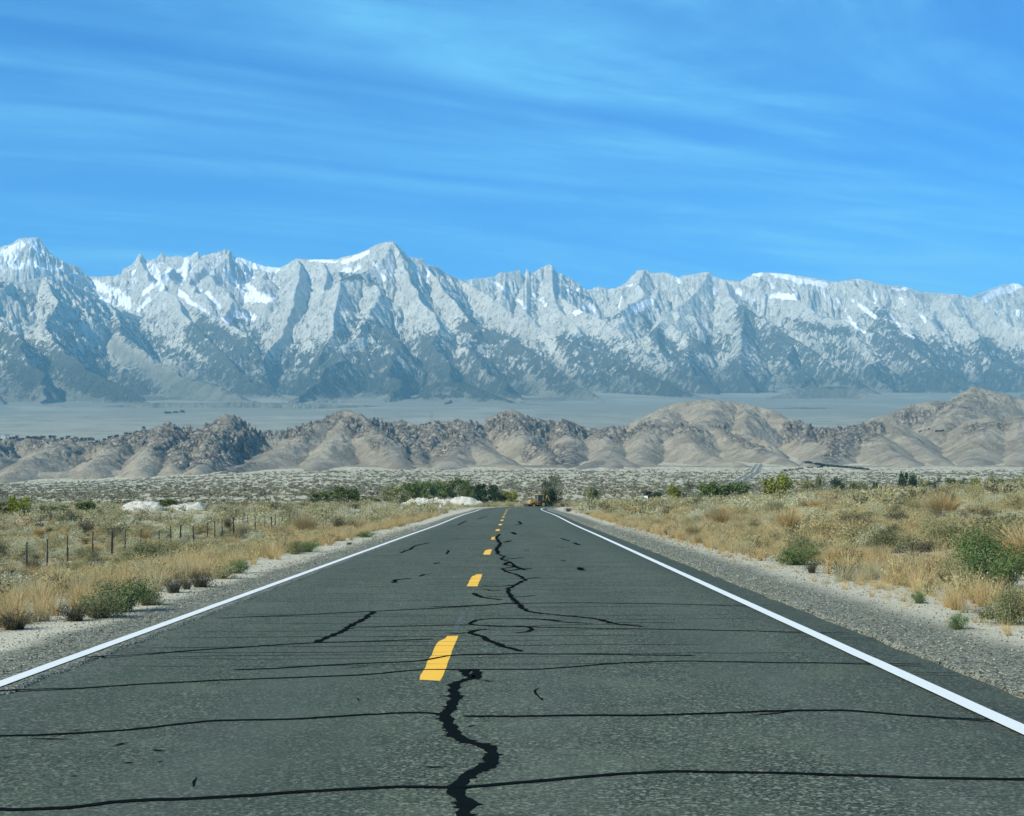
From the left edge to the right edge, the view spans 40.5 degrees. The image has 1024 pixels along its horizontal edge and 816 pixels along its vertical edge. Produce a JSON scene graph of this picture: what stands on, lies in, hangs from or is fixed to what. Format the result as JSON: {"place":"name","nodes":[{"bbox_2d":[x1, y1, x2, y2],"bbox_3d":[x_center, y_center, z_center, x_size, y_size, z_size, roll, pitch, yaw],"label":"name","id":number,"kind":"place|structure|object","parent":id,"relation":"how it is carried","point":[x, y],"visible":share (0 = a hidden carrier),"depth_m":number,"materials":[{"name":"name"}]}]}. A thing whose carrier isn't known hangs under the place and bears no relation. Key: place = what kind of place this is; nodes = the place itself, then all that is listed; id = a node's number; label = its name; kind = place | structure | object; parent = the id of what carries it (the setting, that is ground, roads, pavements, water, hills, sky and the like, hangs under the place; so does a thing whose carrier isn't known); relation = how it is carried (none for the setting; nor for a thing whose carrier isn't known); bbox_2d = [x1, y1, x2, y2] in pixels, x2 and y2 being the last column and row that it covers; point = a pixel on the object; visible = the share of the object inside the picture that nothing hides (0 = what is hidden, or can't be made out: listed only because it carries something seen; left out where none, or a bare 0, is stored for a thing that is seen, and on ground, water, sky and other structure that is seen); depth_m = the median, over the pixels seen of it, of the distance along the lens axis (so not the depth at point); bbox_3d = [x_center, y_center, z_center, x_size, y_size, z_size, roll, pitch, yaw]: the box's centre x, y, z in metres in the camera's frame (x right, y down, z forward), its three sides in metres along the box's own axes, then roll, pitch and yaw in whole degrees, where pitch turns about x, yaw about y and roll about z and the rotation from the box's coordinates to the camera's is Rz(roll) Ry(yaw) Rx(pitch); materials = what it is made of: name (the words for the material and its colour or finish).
{"place":"outdoors","nodes":[
{"label":"outdoors","id":0,"kind":"place"},
{"bbox_2d":[0,512,437,627],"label":"verge grass","id":1,"kind":"structure","parent":0,"point":[201,563],"depth_m":22.04,"materials":[{"name":"plant"}]},
{"bbox_2d":[0,506,1023,815],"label":"road","id":2,"kind":"structure","parent":0,"point":[534,660],"depth_m":9.32,"materials":[{"name":"asphalt"}]},
{"bbox_2d":[0,237,1023,408],"bbox_3d":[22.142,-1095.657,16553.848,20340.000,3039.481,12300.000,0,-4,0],"label":"mountain range","id":3,"kind":"structure","parent":0,"point":[389,321],"depth_m":16448.29,"materials":[{"name":"stone"}]},
{"bbox_2d":[0,392,1023,698],"bbox_3d":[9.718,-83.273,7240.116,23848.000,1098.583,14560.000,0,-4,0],"label":"desert ground","id":4,"kind":"structure","parent":0,"point":[92,420],"depth_m":801.25,"materials":[{"name":"sand"}]},
{"bbox_2d":[6,496,33,515],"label":"yellow green tree","id":5,"kind":"object","parent":4,"relation":"on","point":[14,505],"visible":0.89,"depth_m":154.74,"materials":[{"name":"green plant"}]},
{"bbox_2d":[0,564,42,588],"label":"pale brush","id":6,"kind":"object","parent":4,"relation":"on","point":[13,576],"visible":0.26,"depth_m":31.90,"materials":[{"name":"plant"}]},
{"bbox_2d":[3,532,48,558],"bbox_3d":[-20.780,5.862,59.185,1.828,1.244,1.720,0,-4,-2],"label":"pale brush","id":7,"kind":"object","parent":4,"relation":"on","point":[19,550],"visible":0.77,"depth_m":58.97,"materials":[{"name":"plant"}]},
{"bbox_2d":[0,605,54,631],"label":"dead bush","id":8,"kind":"object","parent":4,"relation":"on","point":[13,625],"visible":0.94,"depth_m":14.60,"materials":[{"name":"plant"}]},
{"bbox_2d":[37,534,66,551],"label":"sagebrush","id":9,"kind":"object","parent":4,"relation":"on","point":[52,545],"visible":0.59,"depth_m":65.84,"materials":[{"name":"green plant"}]},
{"bbox_2d":[34,504,70,514],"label":"olive tree","id":10,"kind":"object","parent":4,"relation":"on","point":[43,507],"visible":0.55,"depth_m":156.92,"materials":[{"name":"green plant"}]},
{"bbox_2d":[41,545,77,560],"bbox_3d":[-18.475,5.963,57.471,2.024,0.776,1.873,2,-4,-32],"label":"pale brush","id":11,"kind":"object","parent":4,"relation":"on","point":[62,553],"visible":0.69,"depth_m":57.22,"materials":[{"name":"plant"}]},
{"bbox_2d":[48,600,98,622],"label":"dead bush","id":12,"kind":"object","parent":4,"relation":"on","point":[76,615],"visible":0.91,"depth_m":15.63,"materials":[{"name":"plant"}]},
{"bbox_2d":[74,500,96,511],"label":"green tree","id":13,"kind":"object","parent":4,"relation":"on","point":[88,505],"visible":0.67,"depth_m":167.83,"materials":[{"name":"green plant"}]},
{"bbox_2d":[73,546,109,560],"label":"olive shrub","id":14,"kind":"object","parent":4,"relation":"on","point":[81,552],"visible":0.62,"depth_m":56.33,"materials":[{"name":"green plant"}]},
{"bbox_2d":[64,585,139,618],"bbox_3d":[-4.772,2.263,16.118,0.785,0.403,0.876,2,-4,-33],"label":"olive shrub","id":15,"kind":"object","parent":4,"relation":"on","point":[104,611],"visible":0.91,"depth_m":16.00,"materials":[{"name":"green plant"}]},
{"bbox_2d":[99,545,135,564],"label":"sagebrush","id":16,"kind":"object","parent":4,"relation":"on","point":[114,560],"visible":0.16,"depth_m":45.41,"materials":[{"name":"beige plant"}]},
{"bbox_2d":[86,572,163,611],"bbox_3d":[-4.759,2.250,16.968,1.038,0.542,1.030,0,-4,-4],"label":"green shrub","id":17,"kind":"object","parent":4,"relation":"on","point":[133,591],"visible":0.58,"depth_m":16.93,"materials":[{"name":"green plant"}]},
{"bbox_2d":[104,534,172,566],"bbox_3d":[-10.579,4.088,39.575,2.019,1.054,2.065,-2,-4,24],"label":"olive shrub","id":18,"kind":"object","parent":4,"relation":"on","point":[144,546],"visible":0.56,"depth_m":39.29,"materials":[{"name":"green plant"}]},
{"bbox_2d":[120,501,166,510],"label":"sand mound","id":19,"kind":"object","parent":4,"relation":"on","point":[137,504],"visible":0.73,"depth_m":203.07,"materials":[{"name":"sand"}]},
{"bbox_2d":[132,527,155,541],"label":"straw shrub","id":20,"kind":"object","parent":4,"relation":"on","point":[145,535],"visible":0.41,"depth_m":76.86,"materials":[{"name":"beige plant"}]},
{"bbox_2d":[133,584,166,605],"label":"olive shrub","id":21,"kind":"object","parent":4,"relation":"on","point":[147,601],"visible":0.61,"depth_m":17.91,"materials":[{"name":"green plant"}]},
{"bbox_2d":[155,574,187,593],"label":"dead bush","id":22,"kind":"object","parent":4,"relation":"on","point":[172,587],"visible":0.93,"depth_m":20.22,"materials":[{"name":"plant"}]},
{"bbox_2d":[157,538,187,555],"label":"sagebrush","id":23,"kind":"object","parent":4,"relation":"on","point":[179,546],"visible":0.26,"depth_m":60.05,"materials":[{"name":"green plant"}]},
{"bbox_2d":[166,527,194,541],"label":"pale brush","id":24,"kind":"object","parent":4,"relation":"on","point":[185,533],"visible":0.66,"depth_m":77.78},
{"bbox_2d":[165,502,205,509],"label":"sand mound","id":25,"kind":"object","parent":4,"relation":"on","point":[198,505],"visible":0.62,"depth_m":210.22,"materials":[{"name":"sand"}]},
{"bbox_2d":[0,502,385,571],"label":"wire fence","id":26,"kind":"object","parent":4,"relation":"on","point":[112,532],"visible":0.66,"depth_m":64.15,"materials":[{"name":"metal"}]},
{"bbox_2d":[175,534,213,554],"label":"sagebrush","id":27,"kind":"object","parent":4,"relation":"on","point":[189,546],"visible":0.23,"depth_m":52.03,"materials":[{"name":"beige plant"}]},
{"bbox_2d":[182,570,221,587],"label":"dead bush","id":28,"kind":"object","parent":4,"relation":"on","point":[202,582],"visible":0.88,"depth_m":21.47,"materials":[{"name":"plant"}]},
{"bbox_2d":[204,558,238,579],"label":"sagebrush","id":29,"kind":"object","parent":4,"relation":"on","point":[224,573],"visible":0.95,"depth_m":23.69,"materials":[{"name":"beige plant"}]},
{"bbox_2d":[223,557,251,573],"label":"green shrub","id":30,"kind":"object","parent":4,"relation":"on","point":[239,564],"visible":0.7,"depth_m":25.40,"materials":[{"name":"green plant"}]},
{"bbox_2d":[282,538,309,554],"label":"olive shrub","id":31,"kind":"object","parent":4,"relation":"on","point":[295,548],"visible":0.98,"depth_m":33.87,"materials":[{"name":"green plant"}]},
{"bbox_2d":[287,508,323,533],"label":"straw shrub","id":32,"kind":"object","parent":4,"relation":"on","point":[305,522],"visible":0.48,"depth_m":61.33,"materials":[{"name":"beige plant"}]},
{"bbox_2d":[298,537,320,551],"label":"green shrub","id":33,"kind":"object","parent":4,"relation":"on","point":[312,545],"visible":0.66,"depth_m":35.10,"materials":[{"name":"green plant"}]},
{"bbox_2d":[306,490,330,502],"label":"green tree","id":34,"kind":"object","parent":4,"relation":"on","point":[316,495],"visible":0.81,"depth_m":440.52,"materials":[{"name":"green plant"}]},
{"bbox_2d":[323,483,363,501],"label":"green tree","id":35,"kind":"object","parent":4,"relation":"on","point":[338,492],"visible":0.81,"depth_m":400.29,"materials":[{"name":"green plant"}]},
{"bbox_2d":[381,482,405,503],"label":"olive tree","id":36,"kind":"object","parent":4,"relation":"on","point":[398,490],"visible":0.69,"depth_m":437.66,"materials":[{"name":"green plant"}]},
{"bbox_2d":[401,480,422,501],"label":"green tree","id":37,"kind":"object","parent":4,"relation":"on","point":[412,489],"visible":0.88,"depth_m":556.03,"materials":[{"name":"green plant"}]},
{"bbox_2d":[418,479,440,498],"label":"green tree","id":38,"kind":"object","parent":4,"relation":"on","point":[426,485],"visible":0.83,"depth_m":699.09,"materials":[{"name":"green plant"}]},
{"bbox_2d":[432,481,449,497],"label":"green tree","id":39,"kind":"object","parent":4,"relation":"on","point":[445,488],"visible":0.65,"depth_m":792.64,"materials":[{"name":"green plant"}]},
{"bbox_2d":[401,496,482,504],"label":"sand mound","id":40,"kind":"object","parent":4,"relation":"on","point":[465,500],"visible":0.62,"depth_m":424.63,"materials":[{"name":"sand"}]},
{"bbox_2d":[447,474,472,497],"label":"green tree","id":41,"kind":"object","parent":4,"relation":"on","point":[460,484],"visible":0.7,"depth_m":797.20,"materials":[{"name":"green plant"}]},
{"bbox_2d":[0,485,930,505],"bbox_3d":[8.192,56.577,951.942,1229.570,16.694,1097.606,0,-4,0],"label":"plain scrub cover","id":42,"kind":"object","parent":4,"relation":"on","point":[248,498],"visible":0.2,"depth_m":847.64,"materials":[{"name":"plant"}]},
{"bbox_2d":[462,483,479,498],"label":"green tree","id":43,"kind":"object","parent":4,"relation":"on","point":[467,491],"visible":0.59,"depth_m":697.09,"materials":[{"name":"green plant"}]},
{"bbox_2d":[473,480,498,502],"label":"dark tree","id":44,"kind":"object","parent":4,"relation":"on","point":[480,491],"visible":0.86,"depth_m":522.96,"materials":[{"name":"green plant"}]},
{"bbox_2d":[0,482,1008,539],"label":"straw brush cover","id":45,"kind":"object","parent":4,"relation":"on","point":[23,518],"visible":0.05,"depth_m":115.52,"materials":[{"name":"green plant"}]},
{"bbox_2d":[0,480,1014,535],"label":"olive brush cover","id":46,"kind":"object","parent":4,"relation":"on","point":[144,511],"visible":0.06,"depth_m":131.87,"materials":[{"name":"green plant"}]},
{"bbox_2d":[0,525,1023,692],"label":"gravel","id":47,"kind":"structure","parent":4,"relation":"on","point":[419,527],"depth_m":20.44,"materials":[{"name":"gravel"}]},
{"bbox_2d":[0,469,1023,498],"bbox_3d":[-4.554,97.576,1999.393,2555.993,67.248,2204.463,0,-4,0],"label":"plain scrub cover","id":48,"kind":"object","parent":4,"relation":"on","point":[364,483],"visible":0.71,"depth_m":1919.96,"materials":[{"name":"plant"}]},
{"bbox_2d":[0,490,1023,609],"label":"sage cover","id":49,"kind":"object","parent":4,"relation":"on","point":[926,590],"visible":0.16,"depth_m":42.86,"materials":[{"name":"green plant"}]},
{"bbox_2d":[0,479,1023,531],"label":"sagebrush cover","id":50,"kind":"object","parent":4,"relation":"on","point":[673,500],"visible":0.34,"depth_m":141.70,"materials":[{"name":"green plant"}]},
{"bbox_2d":[0,481,1023,543],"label":"pale brush cover","id":51,"kind":"object","parent":4,"relation":"on","point":[736,504],"visible":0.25,"depth_m":125.93,"materials":[{"name":"plant"}]},
{"bbox_2d":[0,489,1023,613],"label":"straw cover","id":52,"kind":"object","parent":4,"relation":"on","point":[759,554],"visible":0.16,"depth_m":40.51,"materials":[{"name":"beige plant"}]},
{"bbox_2d":[0,478,1023,534],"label":"dark brush cover","id":53,"kind":"object","parent":4,"relation":"on","point":[589,507],"visible":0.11,"depth_m":134.94,"materials":[{"name":"plant"}]},
{"bbox_2d":[0,494,1023,614],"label":"dark cover","id":54,"kind":"object","parent":4,"relation":"on","point":[758,523],"visible":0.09,"depth_m":44.89,"materials":[{"name":"plant"}]},
{"bbox_2d":[523,494,550,505],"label":"backhoe loader","id":55,"kind":"object","parent":4,"relation":"on","point":[538,500],"visible":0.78,"depth_m":246.97,"materials":[{"name":"yellow metal"}]},
{"bbox_2d":[542,483,556,505],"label":"dark tree","id":56,"kind":"object","parent":4,"relation":"on","point":[552,497],"visible":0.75,"depth_m":260.89,"materials":[{"name":"green plant"}]},
{"bbox_2d":[540,469,564,504],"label":"bare tree","id":57,"kind":"object","parent":4,"relation":"on","point":[548,483],"visible":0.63,"depth_m":328.52,"materials":[{"name":"grey plant"}]},
{"bbox_2d":[583,484,600,501],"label":"olive tree","id":58,"kind":"object","parent":4,"relation":"on","point":[591,491],"visible":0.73,"depth_m":418.72,"materials":[{"name":"green plant"}]},
{"bbox_2d":[664,483,682,497],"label":"yellow green tree","id":59,"kind":"object","parent":4,"relation":"on","point":[673,491],"visible":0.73,"depth_m":518.51,"materials":[{"name":"green plant"}]},
{"bbox_2d":[682,479,694,499],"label":"bare tree","id":60,"kind":"object","parent":4,"relation":"on","point":[688,485],"visible":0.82,"depth_m":518.42,"materials":[{"name":"grey plant"}]},
{"bbox_2d":[678,521,707,535],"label":"straw shrub","id":61,"kind":"object","parent":4,"relation":"on","point":[693,527],"visible":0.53,"depth_m":48.02,"materials":[{"name":"beige plant"}]},
{"bbox_2d":[695,479,723,498],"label":"green tree","id":62,"kind":"object","parent":4,"relation":"on","point":[712,488],"visible":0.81,"depth_m":536.50,"materials":[{"name":"green plant"}]},
{"bbox_2d":[700,502,731,517],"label":"straw shrub","id":63,"kind":"object","parent":4,"relation":"on","point":[720,509],"visible":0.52,"depth_m":72.44,"materials":[{"name":"beige plant"}]},
{"bbox_2d":[704,510,738,523],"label":"straw shrub","id":64,"kind":"object","parent":4,"relation":"on","point":[719,517],"visible":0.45,"depth_m":62.90,"materials":[{"name":"beige plant"}]},
{"bbox_2d":[719,480,752,496],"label":"green tree","id":65,"kind":"object","parent":4,"relation":"on","point":[737,487],"visible":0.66,"depth_m":540.84,"materials":[{"name":"green plant"}]},
{"bbox_2d":[757,505,794,527],"bbox_3d":[10.364,4.224,53.476,1.806,1.055,1.699,-1,-4,13],"label":"pale brush","id":66,"kind":"object","parent":4,"relation":"on","point":[770,519],"visible":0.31,"depth_m":53.41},
{"bbox_2d":[759,472,794,495],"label":"yellow green tree","id":67,"kind":"object","parent":4,"relation":"on","point":[784,483],"visible":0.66,"depth_m":556.57,"materials":[{"name":"green plant"}]},
{"bbox_2d":[770,506,806,531],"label":"straw shrub","id":68,"kind":"object","parent":4,"relation":"on","point":[783,518],"visible":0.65,"depth_m":47.93,"materials":[{"name":"beige plant"}]},
{"bbox_2d":[768,540,823,565],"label":"green shrub","id":69,"kind":"object","parent":4,"relation":"on","point":[797,558],"visible":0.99,"depth_m":28.44,"materials":[{"name":"green plant"}]},
{"bbox_2d":[783,527,824,553],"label":"olive shrub","id":70,"kind":"object","parent":4,"relation":"on","point":[798,540],"visible":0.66,"depth_m":32.18,"materials":[{"name":"green plant"}]},
{"bbox_2d":[794,476,816,492],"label":"olive tree","id":71,"kind":"object","parent":4,"relation":"on","point":[806,483],"visible":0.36,"depth_m":597.26,"materials":[{"name":"green plant"}]},
{"bbox_2d":[786,507,841,538],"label":"sagebrush","id":72,"kind":"object","parent":4,"relation":"on","point":[819,525],"visible":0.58,"depth_m":41.85,"materials":[{"name":"beige plant"}]},
{"bbox_2d":[824,516,874,537],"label":"straw shrub","id":73,"kind":"object","parent":4,"relation":"on","point":[839,525],"visible":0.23,"depth_m":39.48,"materials":[{"name":"beige plant"}]},
{"bbox_2d":[812,518,895,547],"bbox_3d":[8.986,3.262,36.164,2.167,0.807,1.906,-2,-4,27],"label":"sagebrush","id":74,"kind":"object","parent":4,"relation":"on","point":[849,535],"visible":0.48,"depth_m":36.09,"materials":[{"name":"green plant"}]},
{"bbox_2d":[834,507,875,530],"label":"dead bush","id":75,"kind":"object","parent":4,"relation":"on","point":[850,515],"visible":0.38,"depth_m":44.26,"materials":[{"name":"plant"}]},
{"bbox_2d":[852,523,879,547],"bbox_3d":[9.198,3.262,35.296,1.180,0.670,1.276,2,-4,-31],"label":"pale brush","id":76,"kind":"object","parent":4,"relation":"on","point":[864,535],"visible":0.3,"depth_m":35.32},
{"bbox_2d":[857,522,922,552],"bbox_3d":[8.834,3.066,32.575,1.872,0.759,2.006,-2,-4,25],"label":"olive shrub","id":77,"kind":"object","parent":4,"relation":"on","point":[878,539],"visible":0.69,"depth_m":32.43,"materials":[{"name":"green plant"}]},
{"bbox_2d":[878,506,909,523],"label":"dead bush","id":78,"kind":"object","parent":4,"relation":"on","point":[898,516],"visible":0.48,"depth_m":57.08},
{"bbox_2d":[896,466,918,488],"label":"dark tree","id":79,"kind":"object","parent":4,"relation":"on","point":[901,481],"visible":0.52,"depth_m":648.36,"materials":[{"name":"green plant"}]},
{"bbox_2d":[899,494,925,510],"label":"sagebrush","id":80,"kind":"object","parent":4,"relation":"on","point":[909,503],"visible":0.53,"depth_m":67.46,"materials":[{"name":"green plant"}]},
{"bbox_2d":[905,589,928,603],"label":"green shrub","id":81,"kind":"object","parent":4,"relation":"on","point":[920,597],"visible":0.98,"depth_m":18.24,"materials":[{"name":"green plant"}]},
{"bbox_2d":[908,540,942,551],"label":"dead bush","id":82,"kind":"object","parent":4,"relation":"on","point":[930,547],"visible":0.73,"depth_m":32.33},
{"bbox_2d":[917,507,946,526],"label":"sagebrush","id":83,"kind":"object","parent":4,"relation":"on","point":[927,519],"visible":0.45,"depth_m":47.30,"materials":[{"name":"green plant"}]},
{"bbox_2d":[911,491,971,514],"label":"straw shrub","id":84,"kind":"object","parent":4,"relation":"on","point":[946,505],"visible":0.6,"depth_m":60.82,"materials":[{"name":"beige plant"}]},
{"bbox_2d":[916,517,973,549],"bbox_3d":[10.499,3.018,33.735,1.616,0.901,1.579,-2,-4,33],"label":"olive shrub","id":85,"kind":"object","parent":4,"relation":"on","point":[940,529],"visible":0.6,"depth_m":33.74,"materials":[{"name":"green plant"}]},
{"bbox_2d":[925,555,968,584],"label":"sagebrush","id":86,"kind":"object","parent":4,"relation":"on","point":[944,574],"visible":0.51,"depth_m":22.13,"materials":[{"name":"green plant"}]},
{"bbox_2d":[943,610,975,629],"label":"green shrub","id":87,"kind":"object","parent":4,"relation":"on","point":[957,622],"visible":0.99,"depth_m":14.67,"materials":[{"name":"green plant"}]},
{"bbox_2d":[951,501,995,519],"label":"dead bush","id":88,"kind":"object","parent":4,"relation":"on","point":[973,512],"visible":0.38,"depth_m":53.71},
{"bbox_2d":[932,518,1022,568],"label":"green shrub","id":89,"kind":"object","parent":4,"relation":"on","point":[973,542],"visible":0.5,"depth_m":24.51,"materials":[{"name":"green plant"}]},
{"bbox_2d":[942,515,1020,557],"bbox_3d":[9.210,2.540,26.515,1.956,0.985,2.001,-3,-5,37],"label":"olive shrub","id":90,"kind":"object","parent":4,"relation":"on","point":[975,528],"visible":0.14,"depth_m":26.53,"materials":[{"name":"green plant"}]},
{"bbox_2d":[941,539,1023,588],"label":"green shrub","id":91,"kind":"object","parent":4,"relation":"on","point":[1010,570],"visible":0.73,"depth_m":20.80,"materials":[{"name":"green plant"}]},
{"bbox_2d":[953,493,1016,540],"bbox_3d":[11.097,2.659,32.187,2.019,1.367,1.635,2,-4,-25],"label":"dead bush","id":92,"kind":"object","parent":4,"relation":"on","point":[977,523],"visible":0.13,"depth_m":32.25,"materials":[{"name":"plant"}]},
{"bbox_2d":[965,507,1023,550],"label":"olive shrub","id":93,"kind":"object","parent":4,"relation":"on","point":[998,523],"visible":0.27,"depth_m":29.66,"materials":[{"name":"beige plant"}]},
{"bbox_2d":[972,582,1023,626],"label":"olive shrub","id":94,"kind":"object","parent":4,"relation":"on","point":[1011,614],"visible":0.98,"depth_m":15.21,"materials":[{"name":"green plant"}]},
{"bbox_2d":[982,520,1023,569],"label":"straw shrub","id":95,"kind":"object","parent":4,"relation":"on","point":[1016,541],"visible":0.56,"depth_m":24.57,"materials":[{"name":"beige plant"}]},
{"bbox_2d":[987,489,1023,510],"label":"sagebrush","id":96,"kind":"object","parent":4,"relation":"on","point":[1011,497],"visible":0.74,"depth_m":62.26,"materials":[{"name":"beige plant"}]},
{"bbox_2d":[0,386,1023,482],"bbox_3d":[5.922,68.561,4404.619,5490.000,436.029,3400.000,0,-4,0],"label":"rocky hills","id":97,"kind":"structure","parent":0,"point":[979,426],"depth_m":3819.86,"materials":[{"name":"stone"}]},
{"bbox_2d":[0,0,1023,296],"label":"sky","id":98,"kind":"structure","parent":0,"point":[600,143],"materials":[{"name":"blue"}]},
{"bbox_2d":[8,515,1017,635],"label":"short verge grass","id":99,"kind":"structure","parent":0,"point":[843,585],"depth_m":21.65,"materials":[{"name":"plant"}]},
{"bbox_2d":[725,464,762,484],"bbox_3d":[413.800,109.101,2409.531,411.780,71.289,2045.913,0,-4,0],"label":"distant road","id":100,"kind":"structure","parent":0,"point":[754,470],"depth_m":2628.48,"materials":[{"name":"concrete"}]},
{"bbox_2d":[590,506,1023,616],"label":"bank grass","id":101,"kind":"structure","parent":0,"point":[952,602],"depth_m":27.65,"materials":[{"name":"plant"}]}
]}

